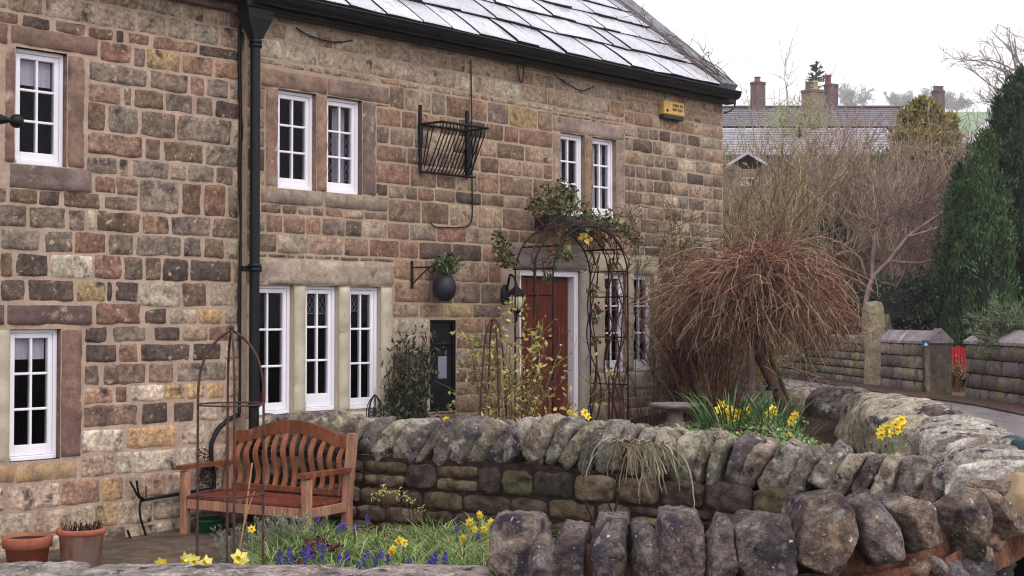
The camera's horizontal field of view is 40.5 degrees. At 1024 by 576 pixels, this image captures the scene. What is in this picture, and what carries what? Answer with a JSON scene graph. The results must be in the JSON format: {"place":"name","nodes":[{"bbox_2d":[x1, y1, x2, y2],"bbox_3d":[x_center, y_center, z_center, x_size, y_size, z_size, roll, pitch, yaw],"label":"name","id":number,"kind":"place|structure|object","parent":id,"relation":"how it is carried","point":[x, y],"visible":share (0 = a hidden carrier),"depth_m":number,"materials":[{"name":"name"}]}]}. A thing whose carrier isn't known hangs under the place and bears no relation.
{"place":"outdoors","nodes":[
{"label":"outdoors","id":0,"kind":"place"},
{"bbox_2d":[0,112,1022,564],"bbox_3d":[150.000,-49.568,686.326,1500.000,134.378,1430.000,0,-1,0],"label":"ground","id":1,"kind":"structure","parent":0,"point":[170,546],"depth_m":10.02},
{"bbox_2d":[0,0,246,557],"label":"stone cottage","id":2,"kind":"structure","parent":1,"relation":"on","point":[119,226],"depth_m":10.28,"materials":[{"name":"beige stone"}]},
{"bbox_2d":[0,114,23,127],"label":"lamp bracket","id":3,"kind":"object","parent":2,"relation":"attached to","point":[15,120],"visible":1,"depth_m":9.21,"materials":[{"name":"black metal"}]},
{"bbox_2d":[9,329,56,461],"bbox_3d":[-3.422,0.753,9.831,0.102,0.924,0.380,-1,-2,43],"label":"window","id":4,"kind":"structure","parent":2,"relation":"in","point":[28,344],"depth_m":9.85,"materials":[{"name":"white paint"}]},
{"bbox_2d":[15,48,62,166],"bbox_3d":[-3.402,-1.277,9.899,0.102,0.819,0.390,-1,-2,43],"label":"window","id":5,"kind":"structure","parent":2,"relation":"in","point":[36,74],"depth_m":9.92,"materials":[{"name":"white paint"}]},
{"bbox_2d":[126,480,214,537],"bbox_3d":[-2.574,1.688,10.494,0.033,0.517,0.768,-1,-2,43],"label":"iron fork","id":6,"kind":"object","parent":2,"relation":"attached to","point":[139,496],"visible":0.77,"depth_m":10.32,"materials":[{"name":"black paint"}]},
{"bbox_2d":[195,446,218,491],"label":"withered plant","id":7,"kind":"object","parent":2,"relation":"attached to","point":[207,469],"visible":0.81,"depth_m":10.70,"materials":[{"name":"brown plant"}]},
{"bbox_2d":[209,413,239,487],"bbox_3d":[-2.254,1.272,10.870,0.036,0.574,0.280,-1,-2,43],"label":"pipe","id":8,"kind":"object","parent":2,"relation":"attached to","point":[221,425],"visible":0.84,"depth_m":10.79,"materials":[{"name":"black metal"}]},
{"bbox_2d":[238,24,241,412],"bbox_3d":[-2.161,-0.555,11.025,0.028,3.099,0.050,-1,-2,43],"label":"cable","id":9,"kind":"object","parent":2,"relation":"attached to","point":[240,176],"visible":0.97,"depth_m":11.02,"materials":[{"name":"black metal"}]},
{"bbox_2d":[0,560,490,575],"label":"front wall","id":10,"kind":"structure","parent":1,"relation":"on","point":[48,568],"depth_m":5.74,"materials":[{"name":"stone"}]},
{"bbox_2d":[371,484,425,521],"bbox_3d":[-0.817,1.657,10.245,0.375,0.646,2.086,0,-1,-4],"label":"spurge","id":11,"kind":"object","parent":1,"relation":"on","point":[380,493],"visible":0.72,"depth_m":9.29,"materials":[{"name":"green plant"}]},
{"bbox_2d":[237,0,741,521],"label":"stone cottage","id":12,"kind":"structure","parent":1,"relation":"on","point":[345,202],"depth_m":12.74,"materials":[{"name":"brown stone"}]},
{"bbox_2d":[259,285,289,414],"bbox_3d":[-1.991,0.499,11.210,0.102,1.047,0.429,-1,-2,43],"label":"window","id":13,"kind":"structure","parent":12,"relation":"in","point":[281,407],"depth_m":11.30,"materials":[{"name":"white paint"}]},
{"bbox_2d":[278,90,311,190],"bbox_3d":[-1.824,-1.209,11.427,0.102,0.807,0.394,-1,-2,43],"label":"window","id":14,"kind":"structure","parent":12,"relation":"in","point":[306,182],"depth_m":11.46,"materials":[{"name":"white paint"}]},
{"bbox_2d":[305,286,334,411],"bbox_3d":[-1.642,0.503,11.580,0.102,1.039,0.351,-1,-2,43],"label":"window","id":15,"kind":"structure","parent":12,"relation":"in","point":[316,401],"depth_m":11.62,"materials":[{"name":"white paint"}]},
{"bbox_2d":[327,97,357,194],"bbox_3d":[-1.495,-1.200,11.805,0.143,0.807,0.385,-1,-2,43],"label":"window","id":16,"kind":"structure","parent":12,"relation":"in","point":[337,185],"depth_m":11.86,"materials":[{"name":"white paint"}]},
{"bbox_2d":[350,287,376,408],"bbox_3d":[-1.319,0.513,11.924,0.102,1.043,0.348,-1,-2,43],"label":"window","id":17,"kind":"structure","parent":12,"relation":"in","point":[360,402],"depth_m":11.98,"materials":[{"name":"white paint"}]},
{"bbox_2d":[430,320,453,411],"bbox_3d":[-0.672,0.702,12.572,0.132,0.823,0.317,-1,-2,43],"label":"letter box","id":18,"kind":"object","parent":12,"relation":"attached to","point":[442,398],"visible":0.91,"depth_m":12.56,"materials":[{"name":"black metal"}]},
{"bbox_2d":[430,357,450,405],"bbox_3d":[-0.648,0.846,12.547,0.020,0.433,0.261,-1,-2,43],"label":"door","id":19,"kind":"structure","parent":18,"relation":"in","point":[438,400],"depth_m":12.53,"materials":[{"name":"wood"}]},
{"bbox_2d":[431,252,464,301],"bbox_3d":[-0.568,-0.103,12.408,0.278,0.451,0.370,-1,-2,43],"label":"hanging basket","id":20,"kind":"object","parent":12,"relation":"attached to","point":[444,288],"visible":1,"depth_m":12.29,"materials":[{"name":"plastic"}]},
{"bbox_2d":[418,105,488,177],"bbox_3d":[-0.514,-1.329,12.489,0.267,0.626,0.669,-1,-2,43],"label":"hay rack","id":21,"kind":"object","parent":12,"relation":"attached to","point":[468,170],"visible":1,"depth_m":12.44,"materials":[{"name":"black metal"}]},
{"bbox_2d":[500,274,524,321],"bbox_3d":[-0.009,0.093,12.972,0.175,0.455,0.359,1,-2,-32],"label":"wall lantern","id":22,"kind":"object","parent":12,"relation":"attached to","point":[506,293],"depth_m":12.87,"materials":[{"name":"black metal"}]},
{"bbox_2d":[521,277,567,418],"bbox_3d":[0.309,0.949,13.654,0.103,2.112,0.763,-1,-2,43],"label":"door","id":23,"kind":"structure","parent":12,"relation":"in","point":[560,284],"depth_m":13.74,"materials":[{"name":"red paint"}]},
{"bbox_2d":[560,133,580,212],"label":"window","id":24,"kind":"structure","parent":12,"relation":"in","point":[576,139],"depth_m":14.02,"materials":[{"name":"white paint"}]},
{"bbox_2d":[535,207,613,232],"bbox_3d":[0.663,-0.688,13.722,0.250,0.248,1.031,-1,-2,43],"label":"window box","id":25,"kind":"object","parent":12,"relation":"attached to","point":[561,220],"visible":0.3,"depth_m":13.49,"materials":[{"name":"plastic"}]},
{"bbox_2d":[592,138,611,214],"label":"window","id":26,"kind":"structure","parent":12,"relation":"in","point":[607,143],"depth_m":14.39,"materials":[{"name":"white paint"}]},
{"bbox_2d":[605,273,622,371],"bbox_3d":[0.994,0.359,14.411,0.143,1.022,0.358,-1,-2,43],"label":"window","id":27,"kind":"structure","parent":12,"relation":"in","point":[612,363],"depth_m":14.48,"materials":[{"name":"white paint"}]},
{"bbox_2d":[634,274,649,370],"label":"window","id":28,"kind":"structure","parent":12,"relation":"in","point":[639,364],"depth_m":14.80,"materials":[{"name":"white paint"}]},
{"bbox_2d":[659,100,683,121],"bbox_3d":[1.732,-1.919,15.020,0.086,0.198,0.365,-1,-2,43],"label":"alarm box","id":29,"kind":"object","parent":12,"relation":"attached to","point":[671,110],"visible":1,"depth_m":14.96,"materials":[{"name":"yellow paint"}]},
{"bbox_2d":[614,0,732,81],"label":"bare tree","id":30,"kind":"object","parent":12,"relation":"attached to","point":[703,68],"visible":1,"depth_m":15.47,"materials":[{"name":"brown plant"}]},
{"bbox_2d":[259,410,940,539],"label":"dividing wall","id":31,"kind":"structure","parent":1,"relation":"on","point":[448,470],"depth_m":9.64,"materials":[{"name":"stone"}]},
{"bbox_2d":[366,394,383,417],"bbox_3d":[-1.060,0.925,10.732,0.138,0.292,0.139,0,-1,0],"label":"cloche","id":32,"kind":"object","parent":31,"relation":"on","point":[374,412],"visible":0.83,"depth_m":10.72,"materials":[{"name":"glass"}]},
{"bbox_2d":[581,423,720,506],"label":"strap leaved plant","id":33,"kind":"object","parent":31,"relation":"on","point":[638,444],"visible":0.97,"depth_m":9.25,"materials":[{"name":"plant"}]},
{"bbox_2d":[599,162,854,421],"bbox_3d":[2.529,0.130,14.633,1.806,3.145,3.719,-1,-2,43],"label":"bush","id":34,"kind":"object","parent":1,"relation":"on","point":[733,376],"visible":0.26,"depth_m":14.77,"materials":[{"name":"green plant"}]},
{"bbox_2d":[723,151,766,378],"bbox_3d":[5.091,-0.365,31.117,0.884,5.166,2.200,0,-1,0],"label":"garden shed","id":35,"kind":"structure","parent":1,"relation":"on","point":[748,157],"depth_m":30.16,"materials":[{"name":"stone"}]},
{"bbox_2d":[488,479,1023,575],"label":"foreground wall","id":36,"kind":"structure","parent":1,"relation":"on","point":[973,527],"depth_m":5.48,"materials":[{"name":"stone"}]},
{"bbox_2d":[1004,472,1023,535],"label":"corner boulder","id":37,"kind":"object","parent":36,"relation":"on","point":[1014,496],"visible":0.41,"depth_m":6.43,"materials":[{"name":"stone"}]},
{"bbox_2d":[723,122,865,384],"bbox_3d":[3.633,-0.409,21.508,3.485,4.438,5.503,0,-1,0],"label":"bare shrub","id":38,"kind":"object","parent":1,"relation":"on","point":[784,218],"visible":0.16,"depth_m":21.25,"materials":[{"name":"brown plant"}]},
{"bbox_2d":[758,95,836,143],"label":"green bush","id":39,"kind":"object","parent":1,"relation":"on","point":[796,116],"visible":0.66,"depth_m":56.03,"materials":[{"name":"green plant"}]},
{"bbox_2d":[723,18,902,212],"bbox_3d":[6.204,-2.471,37.975,7.589,9.247,8.559,1,-1,-22],"label":"bare shrub","id":40,"kind":"object","parent":1,"relation":"on","point":[763,129],"visible":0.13,"depth_m":38.34,"materials":[{"name":"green plant"}]},
{"bbox_2d":[723,74,903,209],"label":"village house","id":41,"kind":"structure","parent":1,"relation":"on","point":[757,85],"depth_m":58.59,"materials":[{"name":"stone"}]},
{"bbox_2d":[805,61,826,88],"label":"spiky conifer","id":42,"kind":"object","parent":1,"relation":"on","point":[814,68],"visible":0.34,"depth_m":80.19,"materials":[{"name":"green plant"}]},
{"bbox_2d":[778,333,864,382],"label":"lane wall","id":43,"kind":"structure","parent":1,"relation":"on","point":[843,369],"depth_m":29.51,"materials":[{"name":"stone"}]},
{"bbox_2d":[764,139,884,333],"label":"bare shrub","id":44,"kind":"object","parent":1,"relation":"on","point":[855,263],"visible":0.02,"depth_m":32.96,"materials":[{"name":"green plant"}]},
{"bbox_2d":[723,82,937,213],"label":"bare shrub","id":45,"kind":"object","parent":1,"relation":"on","point":[772,145],"depth_m":38.21,"materials":[{"name":"brown plant"}]},
{"bbox_2d":[792,212,875,326],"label":"holly bush","id":46,"kind":"object","parent":1,"relation":"on","point":[860,295],"visible":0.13,"depth_m":32.68,"materials":[{"name":"green plant"}]},
{"bbox_2d":[723,78,967,354],"bbox_3d":[7.358,-1.499,33.666,7.462,7.272,7.200,-1,-2,43],"label":"bare shrub","id":47,"kind":"object","parent":1,"relation":"on","point":[820,177],"visible":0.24,"depth_m":32.87,"materials":[{"name":"brown plant"}]},
{"bbox_2d":[779,144,924,334],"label":"bare shrub","id":48,"kind":"object","parent":1,"relation":"on","point":[828,196],"visible":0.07,"depth_m":32.90,"materials":[{"name":"brown plant"}]},
{"bbox_2d":[723,86,985,326],"bbox_3d":[9.231,-1.226,36.410,8.030,8.476,8.014,1,-1,-28],"label":"bare shrub","id":49,"kind":"object","parent":1,"relation":"on","point":[882,141],"visible":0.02,"depth_m":36.15,"materials":[{"name":"brown plant"}]},
{"bbox_2d":[838,82,876,104],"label":"hilltop tree","id":50,"kind":"object","parent":1,"relation":"on","point":[845,92],"visible":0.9,"depth_m":829.73,"materials":[{"name":"grey plant"}]},
{"bbox_2d":[743,96,989,317],"bbox_3d":[9.370,-1.604,34.618,6.990,6.737,8.097,-1,-1,22],"label":"bare shrub","id":51,"kind":"object","parent":1,"relation":"on","point":[893,153],"visible":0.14,"depth_m":33.67,"materials":[{"name":"brown plant"}]},
{"bbox_2d":[864,301,892,385],"bbox_3d":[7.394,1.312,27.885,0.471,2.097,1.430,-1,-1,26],"label":"gatepost","id":52,"kind":"object","parent":1,"relation":"on","point":[880,322],"visible":0.5,"depth_m":27.29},
{"bbox_2d":[797,134,964,327],"bbox_3d":[9.819,-1.003,33.749,6.014,5.637,5.172,1,-2,-30],"label":"bare shrub","id":53,"kind":"object","parent":1,"relation":"on","point":[894,267],"visible":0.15,"depth_m":32.83,"materials":[{"name":"brown plant"}]},
{"bbox_2d":[804,386,963,455],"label":"boulder wall","id":54,"kind":"structure","parent":1,"relation":"on","point":[861,415],"depth_m":11.73,"materials":[{"name":"stone"}]},
{"bbox_2d":[787,101,980,265],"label":"bare shrub","id":55,"kind":"object","parent":1,"relation":"on","point":[940,161],"visible":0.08,"depth_m":35.44,"materials":[{"name":"brown plant"}]},
{"bbox_2d":[813,143,968,334],"bbox_3d":[8.254,-0.660,29.145,3.998,4.897,2.660,0,-1,0],"label":"crooked tree","id":56,"kind":"object","parent":1,"relation":"on","point":[911,211],"visible":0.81,"depth_m":28.98,"materials":[{"name":"brown plant"}]},
{"bbox_2d":[883,90,914,105],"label":"hilltop tree","id":57,"kind":"object","parent":1,"relation":"on","point":[904,98],"visible":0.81,"depth_m":829.84,"materials":[{"name":"grey plant"}]},
{"bbox_2d":[856,262,944,329],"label":"evergreen hedge","id":58,"kind":"object","parent":1,"relation":"on","point":[904,308],"visible":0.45,"depth_m":29.15,"materials":[{"name":"green plant"}]},
{"bbox_2d":[779,372,1023,414],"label":"verge","id":59,"kind":"structure","parent":1,"relation":"on","point":[1009,407],"depth_m":23.33,"materials":[{"name":"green plant"}]},
{"bbox_2d":[878,330,932,391],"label":"capped wall","id":60,"kind":"structure","parent":1,"relation":"on","point":[902,359],"depth_m":25.47,"materials":[{"name":"stone"}]},
{"bbox_2d":[872,139,973,173],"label":"clipped laurel","id":61,"kind":"object","parent":1,"relation":"on","point":[956,156],"visible":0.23,"depth_m":41.80,"materials":[{"name":"green plant"}]},
{"bbox_2d":[888,93,963,200],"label":"gold conifer","id":62,"kind":"object","parent":1,"relation":"on","point":[915,105],"visible":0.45,"depth_m":45.82,"materials":[{"name":"green plant"}]},
{"bbox_2d":[924,328,953,394],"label":"gate pier","id":63,"kind":"structure","parent":1,"relation":"on","point":[937,365],"depth_m":24.07,"materials":[{"name":"stone"}]},
{"bbox_2d":[923,157,968,386],"bbox_3d":[8.798,-0.189,27.005,1.451,4.818,1.513,0,-1,0],"label":"cypress","id":64,"kind":"object","parent":1,"relation":"on","point":[943,266],"visible":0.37,"depth_m":26.91,"materials":[{"name":"green plant"}]},
{"bbox_2d":[945,92,971,111],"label":"hilltop tree","id":65,"kind":"object","parent":1,"relation":"on","point":[958,106],"visible":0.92,"depth_m":828.62,"materials":[{"name":"grey plant"}]},
{"bbox_2d":[951,346,965,390],"bbox_3d":[8.370,1.495,25.776,0.418,0.842,0.452,0,-1,0],"label":"red garden chair","id":66,"kind":"object","parent":1,"relation":"on","point":[959,351],"visible":0.2,"depth_m":25.98,"materials":[{"name":"plastic"}]},
{"bbox_2d":[951,354,965,391],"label":"autumn shrub","id":67,"kind":"object","parent":1,"relation":"on","point":[955,370],"visible":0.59,"depth_m":25.07,"materials":[{"name":"brown plant"}]},
{"bbox_2d":[911,414,1023,496],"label":"roadside wall","id":68,"kind":"structure","parent":1,"relation":"on","point":[963,449],"depth_m":8.40,"materials":[{"name":"stone"}]},
{"bbox_2d":[938,23,1023,111],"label":"bare tree","id":69,"kind":"object","parent":1,"relation":"on","point":[1015,58],"visible":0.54,"depth_m":34.21,"materials":[{"name":"brown plant"}]},
{"bbox_2d":[947,124,1023,384],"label":"cypress","id":70,"kind":"object","parent":1,"relation":"on","point":[986,241],"visible":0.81,"depth_m":26.17,"materials":[{"name":"green plant"}]},
{"bbox_2d":[961,292,1023,360],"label":"pine shrub","id":71,"kind":"object","parent":1,"relation":"on","point":[1003,322],"visible":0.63,"depth_m":22.13,"materials":[{"name":"green plant"}]},
{"bbox_2d":[963,330,1023,403],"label":"capped wall","id":72,"kind":"structure","parent":1,"relation":"on","point":[998,375],"depth_m":21.90,"materials":[{"name":"stone"}]},
{"bbox_2d":[982,63,1023,314],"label":"cypress","id":73,"kind":"object","parent":1,"relation":"on","point":[1007,120],"visible":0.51,"depth_m":27.25,"materials":[{"name":"green plant"}]},
{"bbox_2d":[1002,435,1023,575],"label":"covered bin","id":74,"kind":"object","parent":1,"relation":"on","point":[1018,442],"visible":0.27,"depth_m":8.42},
{"bbox_2d":[611,329,686,424],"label":"twiggy shrub","id":75,"kind":"object","parent":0,"point":[660,384],"visible":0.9,"depth_m":13.61,"materials":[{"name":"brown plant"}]},
{"bbox_2d":[525,405,837,462],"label":"garden ground","id":76,"kind":"structure","parent":0,"point":[824,434],"depth_m":12.80,"materials":[{"name":"soil"}]},
{"bbox_2d":[378,324,446,419],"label":"dark shrub","id":77,"kind":"object","parent":76,"relation":"on","point":[407,404],"visible":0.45,"depth_m":11.83,"materials":[{"name":"green plant"}]},
{"bbox_2d":[478,318,507,417],"bbox_3d":[-0.161,0.916,11.982,0.258,1.319,0.258,0,-1,0],"label":"plant obelisk","id":78,"kind":"object","parent":76,"relation":"on","point":[495,322],"visible":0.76,"depth_m":11.95,"materials":[{"name":"metal"}]},
{"bbox_2d":[435,295,615,462],"bbox_3d":[0.094,0.828,11.960,1.540,1.544,0.989,-1,-2,37],"label":"flowering currant","id":79,"kind":"object","parent":76,"relation":"on","point":[532,350],"visible":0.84,"depth_m":11.95,"materials":[{"name":"green plant"}]},
{"bbox_2d":[511,381,576,421],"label":"rose bush","id":80,"kind":"object","parent":76,"relation":"on","point":[568,406],"visible":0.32,"depth_m":12.13,"materials":[{"name":"green plant"}]},
{"bbox_2d":[514,225,628,420],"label":"rose arch","id":81,"kind":"structure","parent":76,"relation":"on","point":[584,251],"depth_m":12.88,"materials":[{"name":"black metal"}]},
{"bbox_2d":[490,177,644,421],"bbox_3d":[0.678,0.263,12.968,0.953,2.598,2.468,-1,-2,43],"label":"climbing rose","id":82,"kind":"object","parent":81,"relation":"attached to","point":[560,202],"visible":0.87,"depth_m":13.07,"materials":[{"name":"green plant"}]},
{"bbox_2d":[650,402,700,427],"bbox_3d":[1.516,1.183,12.876,0.468,0.227,0.468,0,-1,0],"label":"bird bath","id":83,"kind":"object","parent":76,"relation":"on","point":[674,412],"visible":0.8,"depth_m":12.80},
{"bbox_2d":[668,348,697,414],"bbox_3d":[1.763,0.987,14.311,0.308,0.729,0.060,0,-1,0],"label":"wooden screen","id":84,"kind":"object","parent":76,"relation":"on","point":[691,386],"visible":0.3,"depth_m":14.28,"materials":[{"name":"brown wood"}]},
{"bbox_2d":[675,384,788,430],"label":"daffodil clump","id":85,"kind":"object","parent":76,"relation":"on","point":[721,408],"visible":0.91,"depth_m":12.08,"materials":[{"name":"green plant"}]},
{"bbox_2d":[640,414,860,453],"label":"ground cover","id":86,"kind":"object","parent":76,"relation":"on","point":[781,438],"visible":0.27,"depth_m":11.52,"materials":[{"name":"green plant"}]},
{"bbox_2d":[747,347,754,418],"bbox_3d":[2.242,0.925,12.982,0.074,0.751,0.067,0,-1,0],"label":"tree stake","id":87,"kind":"object","parent":76,"relation":"on","point":[751,370],"visible":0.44,"depth_m":12.96,"materials":[{"name":"brown wood"}]},
{"bbox_2d":[624,204,881,417],"bbox_3d":[2.322,0.217,13.305,2.398,2.164,2.438,0,-1,18],"label":"weeping tree","id":88,"kind":"object","parent":76,"relation":"on","point":[779,286],"visible":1,"depth_m":12.93,"materials":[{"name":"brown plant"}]},
{"bbox_2d":[719,384,812,414],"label":"slab wall","id":89,"kind":"structure","parent":76,"relation":"on","point":[798,394],"depth_m":14.60,"materials":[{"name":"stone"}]},
{"bbox_2d":[717,387,814,430],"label":"daffodil clump","id":90,"kind":"object","parent":76,"relation":"on","point":[773,413],"visible":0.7,"depth_m":12.11,"materials":[{"name":"green plant"}]},
{"bbox_2d":[765,411,827,440],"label":"daffodil clump","id":91,"kind":"object","parent":76,"relation":"on","point":[792,421],"visible":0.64,"depth_m":11.94,"materials":[{"name":"green plant"}]},
{"bbox_2d":[876,414,906,452],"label":"daffodil clump","id":92,"kind":"object","parent":76,"relation":"on","point":[899,425],"visible":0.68,"depth_m":9.28,"materials":[{"name":"yellow plant"}]},
{"bbox_2d":[606,270,787,414],"bbox_3d":[1.910,0.511,14.139,2.115,1.551,1.806,0,-1,0],"label":"dogwood","id":93,"kind":"object","parent":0,"point":[709,391],"visible":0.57,"depth_m":13.98,"materials":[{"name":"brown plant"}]},
{"bbox_2d":[723,193,812,384],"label":"bare shrub","id":94,"kind":"object","parent":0,"point":[783,244],"visible":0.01,"depth_m":19.68,"materials":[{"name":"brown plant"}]},
{"bbox_2d":[633,0,1023,111],"label":"sky","id":95,"kind":"structure","parent":0,"point":[884,45],"materials":[{"name":"white"}]},
{"bbox_2d":[776,377,1023,437],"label":"road","id":96,"kind":"structure","parent":0,"point":[1012,423],"depth_m":19.11,"materials":[{"name":"asphalt"}]},
{"label":"patio","id":97,"kind":"structure","parent":0,"visible":0},
{"bbox_2d":[2,532,52,562],"bbox_3d":[-3.203,1.797,9.161,0.320,0.318,0.320,0,-1,0],"label":"terracotta pot","id":98,"kind":"object","parent":97,"relation":"on","point":[27,547],"visible":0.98,"depth_m":9.05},
{"bbox_2d":[56,519,106,567],"bbox_3d":[-2.878,1.757,9.262,0.326,0.402,0.326,0,-1,0],"label":"terracotta pot","id":99,"kind":"object","parent":97,"relation":"on","point":[80,543],"visible":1,"depth_m":9.16,"materials":[{"name":"orange ceramic"}]},
{"bbox_2d":[193,516,225,532],"bbox_3d":[-2.292,1.859,10.510,0.240,0.256,0.236,0,-1,0],"label":"bucket","id":100,"kind":"object","parent":97,"relation":"on","point":[206,523],"visible":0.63,"depth_m":10.42,"materials":[{"name":"green plastic"}]},
{"bbox_2d":[211,528,267,562],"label":"lavender","id":101,"kind":"object","parent":97,"relation":"on","point":[223,552],"visible":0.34,"depth_m":9.45,"materials":[{"name":"green plant"}]},
{"bbox_2d":[211,515,270,553],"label":"lavender","id":102,"kind":"object","parent":97,"relation":"on","point":[238,538],"visible":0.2,"depth_m":9.64,"materials":[{"name":"green plant"}]},
{"bbox_2d":[175,420,357,535],"bbox_3d":[-1.826,1.497,10.381,1.239,0.978,0.656,-1,-2,30],"label":"garden bench","id":103,"kind":"object","parent":97,"relation":"on","point":[298,506],"visible":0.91,"depth_m":10.41,"materials":[{"name":"brown wood"}]},
{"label":"flower bed soil","id":104,"kind":"structure","parent":0,"visible":0},
{"bbox_2d":[180,552,212,564],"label":"daffodil clump","id":105,"kind":"object","parent":104,"relation":"on","point":[193,559],"visible":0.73,"depth_m":6.29,"materials":[{"name":"yellow plant"}]},
{"bbox_2d":[196,324,264,564],"bbox_3d":[-1.416,0.907,6.981,0.340,1.448,0.340,0,-1,0],"label":"plant obelisk","id":106,"kind":"object","parent":104,"relation":"on","point":[231,330],"visible":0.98,"depth_m":6.98,"materials":[{"name":"metal"}]},
{"bbox_2d":[259,510,328,545],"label":"lavender","id":107,"kind":"object","parent":104,"relation":"on","point":[281,532],"visible":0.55,"depth_m":8.96,"materials":[{"name":"green plant"}]},
{"bbox_2d":[288,535,343,564],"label":"dark red primroses","id":108,"kind":"object","parent":104,"relation":"on","point":[336,546],"visible":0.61,"depth_m":8.39,"materials":[{"name":"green plant"}]},
{"bbox_2d":[219,512,558,575],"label":"grass","id":109,"kind":"structure","parent":104,"relation":"on","point":[417,552],"depth_m":8.59,"materials":[{"name":"plant"}]},
{"bbox_2d":[412,510,493,551],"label":"daffodil clump","id":110,"kind":"object","parent":104,"relation":"on","point":[469,521],"visible":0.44,"depth_m":8.76,"materials":[{"name":"yellow plant"}]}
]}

